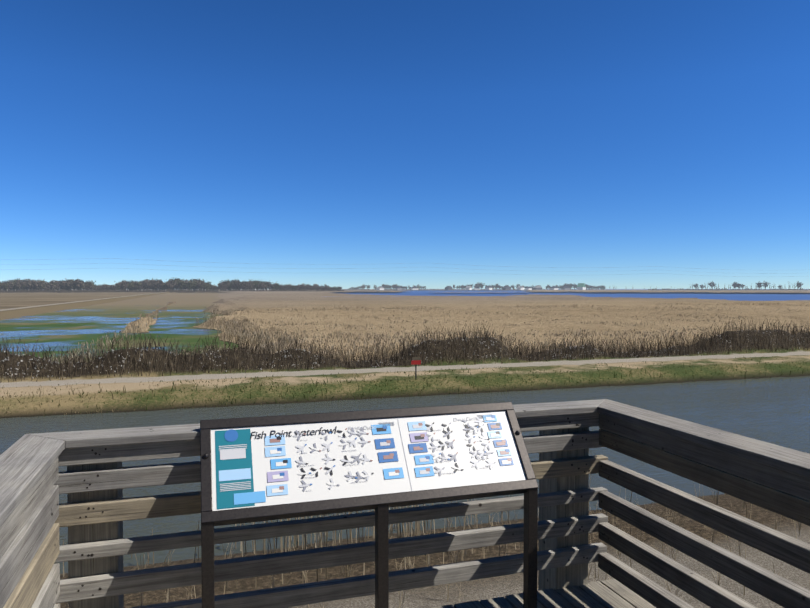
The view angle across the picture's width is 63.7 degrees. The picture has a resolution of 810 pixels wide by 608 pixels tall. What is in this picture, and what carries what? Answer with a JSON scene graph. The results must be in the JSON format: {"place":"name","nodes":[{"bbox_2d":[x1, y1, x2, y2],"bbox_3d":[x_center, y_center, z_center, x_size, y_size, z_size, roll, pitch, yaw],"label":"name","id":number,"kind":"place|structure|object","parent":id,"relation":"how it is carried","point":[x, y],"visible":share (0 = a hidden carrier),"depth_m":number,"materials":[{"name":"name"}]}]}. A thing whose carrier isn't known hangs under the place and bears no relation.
{"place":"outdoors","nodes":[
{"label":"outdoors","id":0,"kind":"place"},
{"bbox_2d":[0,292,171,319],"bbox_3d":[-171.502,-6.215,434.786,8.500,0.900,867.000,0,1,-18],"label":"dike road","id":1,"kind":"structure","parent":0,"point":[10,313],"depth_m":138.66,"materials":[{"name":"beige gravel"}]},
{"bbox_2d":[0,289,224,308],"bbox_3d":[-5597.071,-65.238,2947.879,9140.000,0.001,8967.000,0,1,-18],"label":"dry fields","id":2,"kind":"structure","parent":0,"point":[14,299],"depth_m":350.52,"materials":[{"name":"beige plant"}]},
{"bbox_2d":[0,289,484,362],"bbox_3d":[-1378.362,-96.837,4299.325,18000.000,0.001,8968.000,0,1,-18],"label":"marsh ground","id":3,"kind":"structure","parent":0,"point":[69,328],"depth_m":79.29,"materials":[{"name":"green plant"}]},
{"bbox_2d":[44,290,809,362],"bbox_3d":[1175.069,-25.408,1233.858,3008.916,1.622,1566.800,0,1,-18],"label":"reed field","id":4,"kind":"structure","parent":3,"relation":"on","point":[264,301],"depth_m":78.66,"materials":[{"name":"beige plant"}]},
{"bbox_2d":[252,279,259,288],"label":"tree","id":5,"kind":"object","parent":4,"relation":"on","point":[256,284],"visible":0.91,"depth_m":794.41,"materials":[{"name":"grey plant"}]},
{"bbox_2d":[266,281,273,289],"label":"tree","id":6,"kind":"object","parent":4,"relation":"on","point":[269,285],"visible":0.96,"depth_m":812.43,"materials":[{"name":"grey plant"}]},
{"bbox_2d":[0,329,809,417],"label":"dike road mound","id":7,"kind":"object","parent":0,"point":[293,376],"visible":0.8,"depth_m":27.30,"materials":[{"name":"green plant"}]},
{"bbox_2d":[2,330,803,378],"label":"shrubs","id":8,"kind":"object","parent":7,"relation":"on","point":[285,356],"visible":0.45,"depth_m":29.44,"materials":[{"name":"grey"}]},
{"bbox_2d":[0,316,809,418],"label":"dike grass tufts","id":9,"kind":"object","parent":7,"relation":"on","point":[614,350],"visible":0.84,"depth_m":30.15,"materials":[{"name":"brown plant"}]},
{"bbox_2d":[411,357,420,378],"bbox_3d":[0.437,2.616,26.101,0.380,1.000,0.050,0,1,-8],"label":"sign","id":10,"kind":"object","parent":7,"relation":"on","point":[416,360],"visible":0.95,"depth_m":26.07,"materials":[{"name":"red metal"}]},
{"bbox_2d":[0,376,809,573],"bbox_3d":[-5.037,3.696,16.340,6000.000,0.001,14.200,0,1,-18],"label":"canal water","id":11,"kind":"structure","parent":0,"point":[775,410],"depth_m":20.35,"materials":[{"name":"grey liquid"}]},
{"bbox_2d":[0,0,809,288],"label":"sky","id":12,"kind":"structure","parent":0,"point":[316,138],"materials":[{"name":"blue"}]},
{"bbox_2d":[33,258,793,276],"bbox_3d":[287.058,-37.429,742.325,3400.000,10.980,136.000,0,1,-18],"label":"power line wires","id":13,"kind":"object","parent":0,"point":[372,272],"visible":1,"depth_m":619.67,"materials":[{"name":"blue"}]},
{"bbox_2d":[55,494,809,607],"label":"bank ground","id":14,"kind":"structure","parent":0,"point":[472,590],"depth_m":8.48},
{"bbox_2d":[67,427,588,607],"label":"deck posts","id":15,"kind":"object","parent":14,"relation":"on","point":[565,576],"depth_m":3.53,"materials":[{"name":"grey wood"}]},
{"bbox_2d":[0,434,64,607],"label":"rail planks","id":16,"kind":"object","parent":15,"relation":"on","point":[29,538],"visible":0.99,"depth_m":2.31,"materials":[{"name":"grey wood"}]},
{"bbox_2d":[27,399,607,607],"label":"rail planks","id":17,"kind":"object","parent":15,"relation":"on","point":[145,443],"visible":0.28,"depth_m":3.03,"materials":[{"name":"grey wood"}]},
{"bbox_2d":[51,417,771,604],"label":"rail nail heads","id":18,"kind":"object","parent":15,"relation":"on","point":[88,508],"visible":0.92,"depth_m":3.38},
{"bbox_2d":[431,575,694,607],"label":"deck floor planks","id":19,"kind":"object","parent":15,"relation":"on","point":[613,593],"visible":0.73,"depth_m":3.42,"materials":[{"name":"grey wood"}]},
{"bbox_2d":[200,402,538,607],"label":"sign frame","id":20,"kind":"object","parent":19,"relation":"on","point":[381,504],"visible":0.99,"depth_m":2.91,"materials":[{"name":"brown metal"}]},
{"bbox_2d":[250,426,336,438],"bbox_3d":[-0.504,0.585,2.969,0.397,0.036,0.001,0,-37,-18],"label":"sign title","id":21,"kind":"object","parent":20,"relation":"attached to","point":[290,432],"visible":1,"depth_m":2.96,"materials":[{"name":"black paint"}]},
{"bbox_2d":[348,426,374,429],"bbox_3d":[-0.200,0.581,3.068,0.137,0.015,0.012,0,1,-18],"label":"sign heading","id":22,"kind":"object","parent":20,"relation":"attached to","point":[359,427],"visible":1,"depth_m":3.06,"materials":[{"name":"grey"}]},
{"bbox_2d":[211,411,526,510],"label":"sign panel graphics","id":23,"kind":"object","parent":20,"relation":"attached to","point":[394,455],"visible":1,"depth_m":2.97,"materials":[{"name":"white plastic"}]},
{"bbox_2d":[597,399,809,607],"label":"rail planks","id":24,"kind":"object","parent":15,"relation":"attached to","point":[774,479],"visible":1,"depth_m":2.83,"materials":[{"name":"grey wood"}]},
{"bbox_2d":[63,471,800,607],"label":"bank reeds","id":25,"kind":"object","parent":14,"relation":"on","point":[417,526],"visible":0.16,"depth_m":8.73,"materials":[{"name":"brown plant"}]},
{"bbox_2d":[333,289,809,300],"bbox_3d":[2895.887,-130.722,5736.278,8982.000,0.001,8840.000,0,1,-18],"label":"lake","id":26,"kind":"structure","parent":0,"point":[766,296],"depth_m":495.37,"materials":[{"name":"blue liquid"}]},
{"bbox_3d":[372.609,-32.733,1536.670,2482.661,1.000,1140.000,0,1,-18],"label":"shore ground","id":27,"kind":"structure","parent":0,"visible":0},
{"bbox_2d":[15,278,25,290],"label":"tree","id":28,"kind":"object","parent":27,"relation":"on","point":[21,282],"visible":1,"depth_m":711.30,"materials":[{"name":"grey plant"}]},
{"bbox_2d":[29,279,36,290],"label":"tree","id":29,"kind":"object","parent":27,"relation":"on","point":[34,286],"visible":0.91,"depth_m":713.39,"materials":[{"name":"grey plant"}]},
{"bbox_2d":[33,280,43,288],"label":"tree","id":30,"kind":"object","parent":27,"relation":"on","point":[37,284],"visible":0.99,"depth_m":713.23,"materials":[{"name":"grey plant"}]},
{"bbox_2d":[59,280,67,288],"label":"tree","id":31,"kind":"object","parent":27,"relation":"on","point":[62,285],"visible":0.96,"depth_m":731.50,"materials":[{"name":"grey plant"}]},
{"bbox_2d":[66,282,72,288],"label":"tree","id":32,"kind":"object","parent":27,"relation":"on","point":[68,284],"visible":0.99,"depth_m":732.65,"materials":[{"name":"grey plant"}]},
{"bbox_2d":[70,279,83,289],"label":"tree","id":33,"kind":"object","parent":27,"relation":"on","point":[76,282],"visible":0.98,"depth_m":730.16,"materials":[{"name":"grey plant"}]},
{"bbox_2d":[85,281,95,290],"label":"tree","id":34,"kind":"object","parent":27,"relation":"on","point":[90,282],"visible":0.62,"depth_m":736.78,"materials":[{"name":"grey plant"}]},
{"bbox_2d":[120,280,127,288],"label":"tree","id":35,"kind":"object","parent":27,"relation":"on","point":[123,283],"visible":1,"depth_m":742.33,"materials":[{"name":"grey plant"}]},
{"bbox_2d":[127,283,134,289],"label":"tree","id":36,"kind":"object","parent":27,"relation":"on","point":[130,286],"visible":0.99,"depth_m":742.54,"materials":[{"name":"grey plant"}]},
{"bbox_2d":[142,282,150,289],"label":"tree","id":37,"kind":"object","parent":27,"relation":"on","point":[145,285],"visible":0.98,"depth_m":753.16,"materials":[{"name":"grey plant"}]},
{"bbox_2d":[149,278,158,290],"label":"tree","id":38,"kind":"object","parent":27,"relation":"on","point":[154,284],"visible":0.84,"depth_m":774.60,"materials":[{"name":"grey plant"}]},
{"bbox_2d":[157,280,164,288],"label":"tree","id":39,"kind":"object","parent":27,"relation":"on","point":[159,284],"visible":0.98,"depth_m":760.87,"materials":[{"name":"grey plant"}]},
{"bbox_2d":[166,280,175,288],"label":"tree","id":40,"kind":"object","parent":27,"relation":"on","point":[172,284],"visible":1,"depth_m":754.25,"materials":[{"name":"grey plant"}]},
{"bbox_2d":[177,279,185,290],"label":"tree","id":41,"kind":"object","parent":27,"relation":"on","point":[181,284],"visible":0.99,"depth_m":769.70,"materials":[{"name":"grey plant"}]},
{"bbox_2d":[191,280,196,288],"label":"tree","id":42,"kind":"object","parent":27,"relation":"on","point":[194,284],"visible":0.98,"depth_m":767.30,"materials":[{"name":"grey plant"}]},
{"bbox_2d":[195,280,204,289],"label":"tree","id":43,"kind":"object","parent":27,"relation":"on","point":[199,284],"visible":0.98,"depth_m":764.10,"materials":[{"name":"grey plant"}]},
{"bbox_2d":[234,280,242,289],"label":"tree","id":44,"kind":"object","parent":27,"relation":"on","point":[239,284],"visible":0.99,"depth_m":784.04,"materials":[{"name":"grey plant"}]},
{"bbox_2d":[243,281,252,289],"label":"tree","id":45,"kind":"object","parent":27,"relation":"on","point":[248,284],"visible":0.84,"depth_m":784.30,"materials":[{"name":"grey plant"}]},
{"bbox_2d":[0,288,809,291],"bbox_3d":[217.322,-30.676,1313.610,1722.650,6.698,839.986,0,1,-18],"label":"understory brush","id":46,"kind":"object","parent":27,"relation":"on","point":[98,290],"visible":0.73,"depth_m":751.18,"materials":[{"name":"grey"}]},
{"bbox_2d":[533,285,541,289],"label":"house","id":47,"kind":"structure","parent":27,"relation":"on","point":[537,287],"depth_m":1735.62,"materials":[{"name":"grey"}]},
{"bbox_2d":[562,286,570,289],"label":"house","id":48,"kind":"structure","parent":27,"relation":"on","point":[566,288],"depth_m":1761.98,"materials":[{"name":"grey"}]},
{"bbox_2d":[577,283,585,289],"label":"house","id":49,"kind":"structure","parent":27,"relation":"on","point":[581,286],"depth_m":1770.17,"materials":[{"name":"white"}]},
{"bbox_2d":[762,281,769,289],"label":"tree","id":50,"kind":"object","parent":27,"relation":"on","point":[765,283],"visible":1,"depth_m":1325.97,"materials":[{"name":"grey plant"}]}
]}

